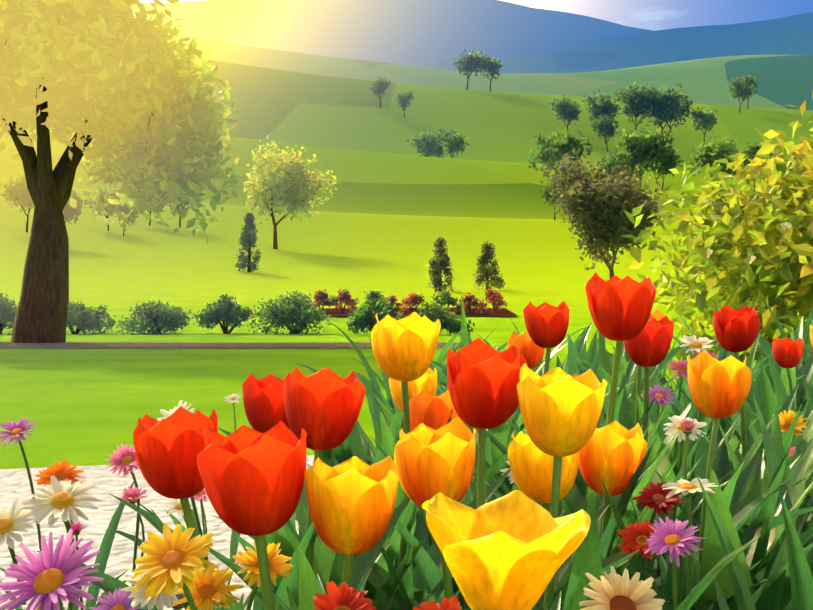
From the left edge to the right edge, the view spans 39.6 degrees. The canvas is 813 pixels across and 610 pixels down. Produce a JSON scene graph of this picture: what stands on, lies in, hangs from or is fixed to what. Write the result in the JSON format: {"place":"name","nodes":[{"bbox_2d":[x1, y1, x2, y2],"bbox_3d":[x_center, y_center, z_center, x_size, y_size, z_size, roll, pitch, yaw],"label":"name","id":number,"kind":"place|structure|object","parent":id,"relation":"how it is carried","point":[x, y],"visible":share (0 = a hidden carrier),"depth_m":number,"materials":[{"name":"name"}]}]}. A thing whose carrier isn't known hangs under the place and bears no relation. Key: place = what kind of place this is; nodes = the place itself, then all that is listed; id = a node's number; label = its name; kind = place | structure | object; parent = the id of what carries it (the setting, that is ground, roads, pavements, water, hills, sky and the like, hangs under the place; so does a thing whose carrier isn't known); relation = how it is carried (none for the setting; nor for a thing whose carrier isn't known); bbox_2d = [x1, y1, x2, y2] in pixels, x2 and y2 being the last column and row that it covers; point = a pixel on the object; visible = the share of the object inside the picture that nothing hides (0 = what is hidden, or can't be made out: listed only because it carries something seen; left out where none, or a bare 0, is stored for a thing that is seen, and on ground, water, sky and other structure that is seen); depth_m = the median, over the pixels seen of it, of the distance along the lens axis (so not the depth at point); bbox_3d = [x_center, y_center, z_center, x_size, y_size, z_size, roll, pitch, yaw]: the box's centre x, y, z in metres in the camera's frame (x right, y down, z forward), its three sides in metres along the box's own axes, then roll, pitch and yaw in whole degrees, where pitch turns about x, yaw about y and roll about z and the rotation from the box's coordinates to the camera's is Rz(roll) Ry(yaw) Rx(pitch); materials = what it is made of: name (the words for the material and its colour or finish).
{"place":"outdoors","nodes":[
{"label":"outdoors","id":0,"kind":"place"},
{"bbox_2d":[0,342,459,347],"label":"garden path","id":1,"kind":"structure","parent":0,"point":[195,345],"depth_m":10.23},
{"bbox_2d":[0,0,812,469],"bbox_3d":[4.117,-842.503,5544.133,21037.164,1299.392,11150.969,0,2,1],"label":"terrain","id":2,"kind":"structure","parent":0,"point":[300,74],"depth_m":137.28,"materials":[{"name":"green plant"}]},
{"bbox_2d":[0,292,18,334],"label":"hedge","id":3,"kind":"object","parent":2,"relation":"on","point":[8,310],"visible":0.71,"depth_m":14.20,"materials":[{"name":"green plant"}]},
{"bbox_2d":[0,174,33,231],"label":"copse tree","id":4,"kind":"object","parent":2,"relation":"on","point":[16,190],"visible":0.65,"depth_m":51.23,"materials":[{"name":"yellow plant"}]},
{"bbox_2d":[63,189,89,223],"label":"copse tree","id":5,"kind":"object","parent":2,"relation":"on","point":[69,211],"visible":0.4,"depth_m":48.14,"materials":[{"name":"green plant"}]},
{"bbox_2d":[66,300,117,334],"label":"hedge","id":6,"kind":"object","parent":2,"relation":"on","point":[82,318],"visible":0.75,"depth_m":14.36,"materials":[{"name":"green plant"}]},
{"bbox_2d":[84,185,122,230],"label":"copse tree","id":7,"kind":"object","parent":2,"relation":"on","point":[111,193],"visible":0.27,"depth_m":55.30,"materials":[{"name":"green plant"}]},
{"bbox_2d":[0,0,239,342],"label":"tree","id":8,"kind":"object","parent":2,"relation":"on","point":[127,86],"visible":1,"depth_m":10.63,"materials":[{"name":"yellow plant"}]},
{"bbox_2d":[114,201,138,235],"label":"copse tree","id":9,"kind":"object","parent":2,"relation":"on","point":[125,208],"visible":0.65,"depth_m":53.90,"materials":[{"name":"green plant"}]},
{"bbox_2d":[116,299,194,334],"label":"hedge","id":10,"kind":"object","parent":2,"relation":"on","point":[156,319],"visible":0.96,"depth_m":14.34,"materials":[{"name":"green plant"}]},
{"bbox_2d":[194,294,252,333],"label":"hedge","id":11,"kind":"object","parent":2,"relation":"on","point":[226,311],"visible":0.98,"depth_m":14.39,"materials":[{"name":"green plant"}]},
{"bbox_2d":[233,212,261,271],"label":"conifer","id":12,"kind":"object","parent":2,"relation":"on","point":[247,241],"visible":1,"depth_m":41.99,"materials":[{"name":"green plant"}]},
{"bbox_2d":[244,290,331,334],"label":"hedge","id":13,"kind":"object","parent":2,"relation":"on","point":[297,312],"visible":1,"depth_m":14.35,"materials":[{"name":"green plant"}]},
{"bbox_2d":[243,136,340,248],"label":"yellow tree","id":14,"kind":"object","parent":2,"relation":"on","point":[281,176],"visible":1,"depth_m":52.90,"materials":[{"name":"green plant"}]},
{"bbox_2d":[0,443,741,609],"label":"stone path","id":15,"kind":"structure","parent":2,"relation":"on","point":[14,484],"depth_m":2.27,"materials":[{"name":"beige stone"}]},
{"bbox_2d":[0,417,41,550],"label":"daisy","id":16,"kind":"object","parent":15,"relation":"on","point":[17,430],"visible":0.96,"depth_m":1.43,"materials":[{"name":"purple plant"}]},
{"bbox_2d":[35,459,133,609],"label":"daisy","id":17,"kind":"object","parent":15,"relation":"on","point":[63,471],"visible":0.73,"depth_m":1.56,"materials":[{"name":"orange plant"}]},
{"bbox_2d":[106,444,139,585],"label":"daisy","id":18,"kind":"object","parent":15,"relation":"on","point":[124,460],"visible":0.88,"depth_m":1.48,"materials":[{"name":"pink plant"}]},
{"bbox_2d":[103,499,191,545],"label":"daisy","id":19,"kind":"object","parent":15,"relation":"on","point":[176,506],"visible":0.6,"depth_m":1.58,"materials":[{"name":"white plant"}]},
{"bbox_2d":[137,400,206,559],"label":"daisy","id":20,"kind":"object","parent":15,"relation":"on","point":[166,414],"visible":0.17,"depth_m":1.47,"materials":[{"name":"white plant"}]},
{"bbox_2d":[164,488,207,559],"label":"daisy","id":21,"kind":"object","parent":15,"relation":"on","point":[200,496],"visible":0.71,"depth_m":1.58,"materials":[{"name":"pink plant"}]},
{"bbox_2d":[225,393,239,561],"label":"daisy","id":22,"kind":"object","parent":15,"relation":"on","point":[234,541],"visible":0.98,"depth_m":1.95,"materials":[{"name":"green plant"}]},
{"bbox_2d":[745,325,812,434],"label":"tulip","id":23,"kind":"object","parent":15,"relation":"on","point":[751,416],"visible":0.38,"depth_m":2.04,"materials":[{"name":"green plant"}]},
{"bbox_2d":[756,337,803,411],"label":"tulip","id":24,"kind":"object","parent":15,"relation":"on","point":[787,353],"visible":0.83,"depth_m":1.96,"materials":[{"name":"red plant"}]},
{"bbox_2d":[346,296,405,334],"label":"hedge","id":25,"kind":"object","parent":2,"relation":"on","point":[362,318],"visible":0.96,"depth_m":13.77,"materials":[{"name":"green plant"}]},
{"bbox_2d":[369,75,390,106],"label":"copse tree","id":26,"kind":"object","parent":2,"relation":"on","point":[379,87],"visible":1,"depth_m":420.45,"materials":[{"name":"green plant"}]},
{"bbox_2d":[258,307,517,315],"bbox_3d":[-0.348,0.118,21.042,4.600,0.015,3.698,0,2,1],"label":"mulch bed","id":27,"kind":"object","parent":2,"relation":"on","point":[407,312],"visible":0.27,"depth_m":20.63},
{"bbox_2d":[313,289,336,310],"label":"shrub","id":28,"kind":"object","parent":27,"relation":"on","point":[321,296],"visible":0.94,"depth_m":20.72,"materials":[{"name":"red plant"}]},
{"bbox_2d":[328,289,358,312],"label":"shrub","id":29,"kind":"object","parent":27,"relation":"on","point":[342,297],"visible":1,"depth_m":20.50,"materials":[{"name":"red plant"}]},
{"bbox_2d":[401,291,424,311],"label":"shrub","id":30,"kind":"object","parent":27,"relation":"on","point":[413,299],"visible":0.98,"depth_m":20.99,"materials":[{"name":"red plant"}]},
{"bbox_2d":[430,288,460,312],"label":"shrub","id":31,"kind":"object","parent":27,"relation":"on","point":[445,297],"visible":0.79,"depth_m":20.55,"materials":[{"name":"green plant"}]},
{"bbox_2d":[455,293,486,313],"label":"shrub","id":32,"kind":"object","parent":27,"relation":"on","point":[469,302],"visible":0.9,"depth_m":20.20,"materials":[{"name":"red plant"}]},
{"bbox_2d":[480,288,507,311],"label":"shrub","id":33,"kind":"object","parent":27,"relation":"on","point":[494,298],"visible":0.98,"depth_m":20.70,"materials":[{"name":"red plant"}]},
{"bbox_2d":[396,91,414,116],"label":"copse tree","id":34,"kind":"object","parent":2,"relation":"on","point":[404,100],"visible":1,"depth_m":412.71,"materials":[{"name":"green plant"}]},
{"bbox_2d":[407,131,441,156],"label":"copse tree","id":35,"kind":"object","parent":2,"relation":"on","point":[429,145],"visible":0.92,"depth_m":324.50,"materials":[{"name":"green plant"}]},
{"bbox_2d":[402,301,474,334],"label":"hedge","id":36,"kind":"object","parent":2,"relation":"on","point":[450,323],"visible":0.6,"depth_m":13.98,"materials":[{"name":"green plant"}]},
{"bbox_2d":[425,237,454,291],"bbox_3d":[0.992,-1.162,32.893,0.897,1.660,0.956,0,2,1],"label":"conifer tree","id":37,"kind":"object","parent":2,"relation":"on","point":[439,264],"visible":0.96,"depth_m":32.80,"materials":[{"name":"green plant"}]},
{"bbox_2d":[435,128,469,157],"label":"copse tree","id":38,"kind":"object","parent":2,"relation":"on","point":[455,142],"visible":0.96,"depth_m":241.66,"materials":[{"name":"green plant"}]},
{"bbox_2d":[453,48,483,89],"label":"copse tree","id":39,"kind":"object","parent":2,"relation":"on","point":[466,63],"visible":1,"depth_m":507.51,"materials":[{"name":"green plant"}]},
{"bbox_2d":[472,241,505,289],"bbox_3d":[2.432,-1.172,33.922,1.015,1.567,0.939,-1,2,-29],"label":"conifer tree","id":40,"kind":"object","parent":2,"relation":"on","point":[486,270],"visible":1,"depth_m":33.80,"materials":[{"name":"green plant"}]},
{"bbox_2d":[476,52,502,91],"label":"copse tree","id":41,"kind":"object","parent":2,"relation":"on","point":[491,68],"visible":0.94,"depth_m":509.80,"materials":[{"name":"green plant"}]},
{"bbox_2d":[539,178,566,219],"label":"copse tree","id":42,"kind":"object","parent":2,"relation":"on","point":[546,195],"visible":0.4,"depth_m":75.69,"materials":[{"name":"green plant"}]},
{"bbox_2d":[523,127,593,177],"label":"copse tree","id":43,"kind":"object","parent":2,"relation":"on","point":[566,142],"visible":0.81,"depth_m":152.28,"materials":[{"name":"green plant"}]},
{"bbox_2d":[549,94,581,131],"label":"copse tree","id":44,"kind":"object","parent":2,"relation":"on","point":[565,109],"visible":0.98,"depth_m":423.94,"materials":[{"name":"green plant"}]},
{"bbox_2d":[581,90,619,143],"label":"copse tree","id":45,"kind":"object","parent":2,"relation":"on","point":[603,107],"visible":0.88,"depth_m":417.69,"materials":[{"name":"green plant"}]},
{"bbox_2d":[540,148,667,278],"bbox_3d":[5.253,-2.109,29.929,2.816,4.081,4.030,2,3,42],"label":"round tree","id":46,"kind":"object","parent":2,"relation":"on","point":[596,206],"visible":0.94,"depth_m":29.26,"materials":[{"name":"green plant"}]},
{"bbox_2d":[590,114,618,151],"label":"copse tree","id":47,"kind":"object","parent":2,"relation":"on","point":[603,127],"visible":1,"depth_m":407.35,"materials":[{"name":"green plant"}]},
{"bbox_2d":[596,145,633,177],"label":"copse tree","id":48,"kind":"object","parent":2,"relation":"on","point":[611,161],"visible":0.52,"depth_m":155.15,"materials":[{"name":"green plant"}]},
{"bbox_2d":[614,81,662,129],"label":"copse tree","id":49,"kind":"object","parent":2,"relation":"on","point":[635,100],"visible":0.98,"depth_m":423.45,"materials":[{"name":"green plant"}]},
{"bbox_2d":[613,124,674,192],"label":"copse tree","id":50,"kind":"object","parent":2,"relation":"on","point":[645,143],"visible":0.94,"depth_m":165.11,"materials":[{"name":"green plant"}]},
{"bbox_2d":[643,144,679,191],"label":"copse tree","id":51,"kind":"object","parent":2,"relation":"on","point":[662,171],"visible":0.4,"depth_m":172.25,"materials":[{"name":"green plant"}]},
{"bbox_2d":[644,92,680,134],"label":"copse tree","id":52,"kind":"object","parent":2,"relation":"on","point":[660,116],"visible":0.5,"depth_m":425.95,"materials":[{"name":"green plant"}]},
{"bbox_2d":[655,144,683,189],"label":"copse tree","id":53,"kind":"object","parent":2,"relation":"on","point":[675,163],"visible":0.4,"depth_m":172.80,"materials":[{"name":"green plant"}]},
{"bbox_2d":[652,82,692,143],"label":"copse tree","id":54,"kind":"object","parent":2,"relation":"on","point":[684,107],"visible":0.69,"depth_m":426.16,"materials":[{"name":"green plant"}]},
{"bbox_2d":[689,106,718,142],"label":"copse tree","id":55,"kind":"object","parent":2,"relation":"on","point":[703,117],"visible":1,"depth_m":430.74,"materials":[{"name":"green plant"}]},
{"bbox_2d":[691,136,737,177],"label":"copse tree","id":56,"kind":"object","parent":2,"relation":"on","point":[721,146],"visible":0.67,"depth_m":168.62,"materials":[{"name":"green plant"}]},
{"bbox_2d":[622,92,812,392],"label":"bush","id":57,"kind":"object","parent":2,"relation":"on","point":[758,250],"visible":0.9,"depth_m":5.01,"materials":[{"name":"yellow plant"}]},
{"bbox_2d":[727,77,755,112],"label":"copse tree","id":58,"kind":"object","parent":2,"relation":"on","point":[736,87],"visible":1,"depth_m":505.35,"materials":[{"name":"green plant"}]},
{"bbox_2d":[743,140,775,179],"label":"copse tree","id":59,"kind":"object","parent":2,"relation":"on","point":[754,149],"visible":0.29,"depth_m":182.55,"materials":[{"name":"green plant"}]},
{"bbox_2d":[139,0,812,30],"label":"sky","id":60,"kind":"structure","parent":0,"point":[654,15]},
{"label":"bed soil","id":61,"kind":"structure","parent":0,"visible":0},
{"bbox_2d":[0,498,33,605],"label":"daisy","id":62,"kind":"object","parent":61,"relation":"on","point":[14,520],"visible":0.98,"depth_m":1.18,"materials":[{"name":"white plant"}]},
{"bbox_2d":[0,520,84,609],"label":"daisy","id":63,"kind":"object","parent":61,"relation":"on","point":[76,528],"visible":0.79,"depth_m":1.28,"materials":[{"name":"pink plant"}]},
{"bbox_2d":[0,528,103,609],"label":"daisy","id":64,"kind":"object","parent":61,"relation":"on","point":[49,577],"visible":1,"depth_m":0.65,"materials":[{"name":"purple plant"}]},
{"bbox_2d":[22,475,101,609],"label":"daisy","id":65,"kind":"object","parent":61,"relation":"on","point":[66,500],"visible":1,"depth_m":0.95,"materials":[{"name":"white plant"}]},
{"bbox_2d":[89,587,144,609],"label":"daisy","id":66,"kind":"object","parent":61,"relation":"on","point":[119,600],"visible":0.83,"depth_m":0.80,"materials":[{"name":"purple plant"}]},
{"bbox_2d":[119,486,148,585],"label":"daisy","id":67,"kind":"object","parent":61,"relation":"on","point":[131,495],"visible":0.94,"depth_m":1.38,"materials":[{"name":"pink plant"}]},
{"bbox_2d":[121,564,179,609],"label":"daisy","id":68,"kind":"object","parent":61,"relation":"on","point":[159,600],"visible":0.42,"depth_m":0.74,"materials":[{"name":"white plant"}]},
{"bbox_2d":[131,523,218,609],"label":"daisy","id":69,"kind":"object","parent":61,"relation":"on","point":[170,561],"visible":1,"depth_m":0.61,"materials":[{"name":"yellow plant"}]},
{"bbox_2d":[172,567,243,609],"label":"daisy","id":70,"kind":"object","parent":61,"relation":"on","point":[209,590],"visible":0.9,"depth_m":0.71,"materials":[{"name":"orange plant"}]},
{"bbox_2d":[196,421,306,609],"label":"tulip","id":71,"kind":"object","parent":61,"relation":"on","point":[252,481],"visible":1,"depth_m":0.63,"materials":[{"name":"red plant"}]},
{"bbox_2d":[233,540,292,609],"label":"daisy","id":72,"kind":"object","parent":61,"relation":"on","point":[249,560],"visible":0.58,"depth_m":0.71,"materials":[{"name":"orange plant"}]},
{"bbox_2d":[242,373,289,609],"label":"tulip","id":73,"kind":"object","parent":61,"relation":"on","point":[264,404],"visible":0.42,"depth_m":0.95,"materials":[{"name":"red plant"}]},
{"bbox_2d":[133,406,457,596],"bbox_3d":[-0.077,0.294,0.725,0.177,0.455,0.134,2,3,42],"label":"tulip","id":74,"kind":"object","parent":61,"relation":"on","point":[169,448],"visible":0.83,"depth_m":0.71,"materials":[{"name":"red plant"}]},
{"bbox_2d":[283,367,365,569],"bbox_3d":[-0.104,0.281,0.799,0.156,0.474,0.067,-1,2,-18],"label":"tulip","id":75,"kind":"object","parent":61,"relation":"on","point":[323,406],"visible":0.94,"depth_m":0.79,"materials":[{"name":"red plant"}]},
{"bbox_2d":[313,581,375,609],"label":"daisy","id":76,"kind":"object","parent":61,"relation":"on","point":[343,596],"visible":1,"depth_m":0.63,"materials":[{"name":"red plant"}]},
{"bbox_2d":[304,456,398,587],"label":"tulip","id":77,"kind":"object","parent":61,"relation":"on","point":[351,503],"visible":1,"depth_m":0.63,"materials":[{"name":"yellow plant"}]},
{"bbox_2d":[371,312,440,565],"bbox_3d":[-0.036,0.258,0.979,0.133,0.507,0.160,0,2,1],"label":"tulip","id":78,"kind":"object","parent":61,"relation":"on","point":[404,349],"visible":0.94,"depth_m":0.90,"materials":[{"name":"yellow plant"}]},
{"bbox_2d":[0,297,812,609],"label":"bed foliage","id":79,"kind":"object","parent":61,"relation":"on","point":[760,531],"visible":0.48,"depth_m":0.95,"materials":[{"name":"green plant"}]},
{"bbox_2d":[389,368,436,411],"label":"tulip","id":80,"kind":"object","parent":61,"relation":"on","point":[427,380],"visible":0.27,"depth_m":1.20,"materials":[{"name":"yellow plant"}]},
{"bbox_2d":[394,416,475,599],"bbox_3d":[0.037,0.295,0.724,0.198,0.451,0.102,0,2,1],"label":"tulip","id":81,"kind":"object","parent":61,"relation":"on","point":[429,463],"visible":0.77,"depth_m":0.68,"materials":[{"name":"orange plant"}]},
{"bbox_2d":[409,388,463,430],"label":"tulip","id":82,"kind":"object","parent":61,"relation":"on","point":[428,409],"visible":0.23,"depth_m":0.93,"materials":[{"name":"orange plant"}]},
{"bbox_2d":[412,596,460,609],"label":"daisy","id":83,"kind":"object","parent":61,"relation":"on","point":[452,603],"visible":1,"depth_m":0.61,"materials":[{"name":"red plant"}]},
{"bbox_2d":[358,363,606,609],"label":"tulip","id":84,"kind":"object","parent":61,"relation":"on","point":[560,409],"visible":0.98,"depth_m":0.68,"materials":[{"name":"yellow plant"}]},
{"bbox_2d":[446,337,527,507],"bbox_3d":[0.018,0.272,0.736,0.159,0.497,0.077,-2,3,-43],"label":"tulip","id":85,"kind":"object","parent":61,"relation":"on","point":[483,378],"visible":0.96,"depth_m":0.73,"materials":[{"name":"red plant"}]},
{"bbox_2d":[422,490,590,609],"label":"tulip","id":86,"kind":"object","parent":61,"relation":"on","point":[514,550],"visible":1,"depth_m":0.50,"materials":[{"name":"yellow plant"}]},
{"bbox_2d":[507,331,544,368],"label":"tulip","id":87,"kind":"object","parent":61,"relation":"on","point":[529,349],"visible":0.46,"depth_m":1.60,"materials":[{"name":"orange plant"}]},
{"bbox_2d":[508,431,578,512],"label":"tulip","id":88,"kind":"object","parent":61,"relation":"on","point":[531,465],"visible":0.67,"depth_m":0.81,"materials":[{"name":"yellow plant"}]},
{"bbox_2d":[473,316,673,495],"bbox_3d":[0.203,0.257,1.209,0.293,0.494,0.110,0,2,-13],"label":"tulip","id":89,"kind":"object","parent":61,"relation":"on","point":[648,346],"visible":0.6,"depth_m":1.17,"materials":[{"name":"red plant"}]},
{"bbox_2d":[523,301,642,494],"bbox_3d":[0.200,0.249,1.273,0.116,0.504,0.181,-1,2,-20],"label":"tulip","id":90,"kind":"object","parent":61,"relation":"on","point":[546,324],"visible":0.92,"depth_m":1.30,"materials":[{"name":"red plant"}]},
{"bbox_2d":[579,421,646,536],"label":"tulip","id":91,"kind":"object","parent":61,"relation":"on","point":[612,454],"visible":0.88,"depth_m":0.83,"materials":[{"name":"orange plant"}]},
{"bbox_2d":[580,566,665,609],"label":"daisy","id":92,"kind":"object","parent":61,"relation":"on","point":[615,590],"visible":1,"depth_m":0.61,"materials":[{"name":"beige plant"}]},
{"bbox_2d":[617,519,658,581],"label":"daisy","id":93,"kind":"object","parent":61,"relation":"on","point":[636,535],"visible":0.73,"depth_m":0.75,"materials":[{"name":"red plant"}]},
{"bbox_2d":[635,309,663,424],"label":"tulip","id":94,"kind":"object","parent":61,"relation":"on","point":[657,315],"visible":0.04,"depth_m":1.45,"materials":[{"name":"plant"}]},
{"bbox_2d":[632,482,681,569],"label":"daisy","id":95,"kind":"object","parent":61,"relation":"on","point":[653,495],"visible":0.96,"depth_m":0.84,"materials":[{"name":"red plant"}]},
{"bbox_2d":[568,351,751,566],"bbox_3d":[0.201,0.277,0.875,0.078,0.477,0.221,1,2,34],"label":"tulip","id":96,"kind":"object","parent":61,"relation":"on","point":[719,390],"visible":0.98,"depth_m":0.91,"materials":[{"name":"orange plant"}]},
{"bbox_2d":[642,384,677,433],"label":"daisy","id":97,"kind":"object","parent":61,"relation":"on","point":[659,395],"visible":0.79,"depth_m":1.36,"materials":[{"name":"purple plant"}]},
{"bbox_2d":[644,516,705,609],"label":"daisy","id":98,"kind":"object","parent":61,"relation":"on","point":[673,538],"visible":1,"depth_m":0.69,"materials":[{"name":"purple plant"}]},
{"bbox_2d":[585,273,766,609],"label":"tulip","id":99,"kind":"object","parent":61,"relation":"on","point":[620,310],"visible":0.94,"depth_m":0.87,"materials":[{"name":"red plant"}]},
{"bbox_2d":[667,356,687,457],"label":"daisy","id":100,"kind":"object","parent":61,"relation":"on","point":[681,368],"visible":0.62,"depth_m":1.42,"materials":[{"name":"pink plant"}]},
{"bbox_2d":[663,415,706,519],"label":"daisy","id":101,"kind":"object","parent":61,"relation":"on","point":[674,427],"visible":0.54,"depth_m":1.06,"materials":[{"name":"white plant"}]},
{"bbox_2d":[678,418,695,605],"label":"daisy","id":102,"kind":"object","parent":61,"relation":"on","point":[687,425],"visible":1,"depth_m":0.82,"materials":[{"name":"green plant"}]},
{"bbox_2d":[662,478,717,595],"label":"daisy","id":103,"kind":"object","parent":61,"relation":"on","point":[687,489],"visible":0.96,"depth_m":0.79,"materials":[{"name":"white plant"}]},
{"bbox_2d":[680,335,714,355],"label":"daisy","id":104,"kind":"object","parent":61,"relation":"on","point":[698,345],"visible":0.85,"depth_m":1.36,"materials":[{"name":"white plant"}]},
{"bbox_2d":[713,305,764,487],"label":"tulip","id":105,"kind":"object","parent":61,"relation":"on","point":[736,332],"visible":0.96,"depth_m":1.25,"materials":[{"name":"red plant"}]},
{"bbox_2d":[771,410,807,435],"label":"daisy","id":106,"kind":"object","parent":61,"relation":"on","point":[785,420],"visible":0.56,"depth_m":1.25,"materials":[{"name":"orange plant"}]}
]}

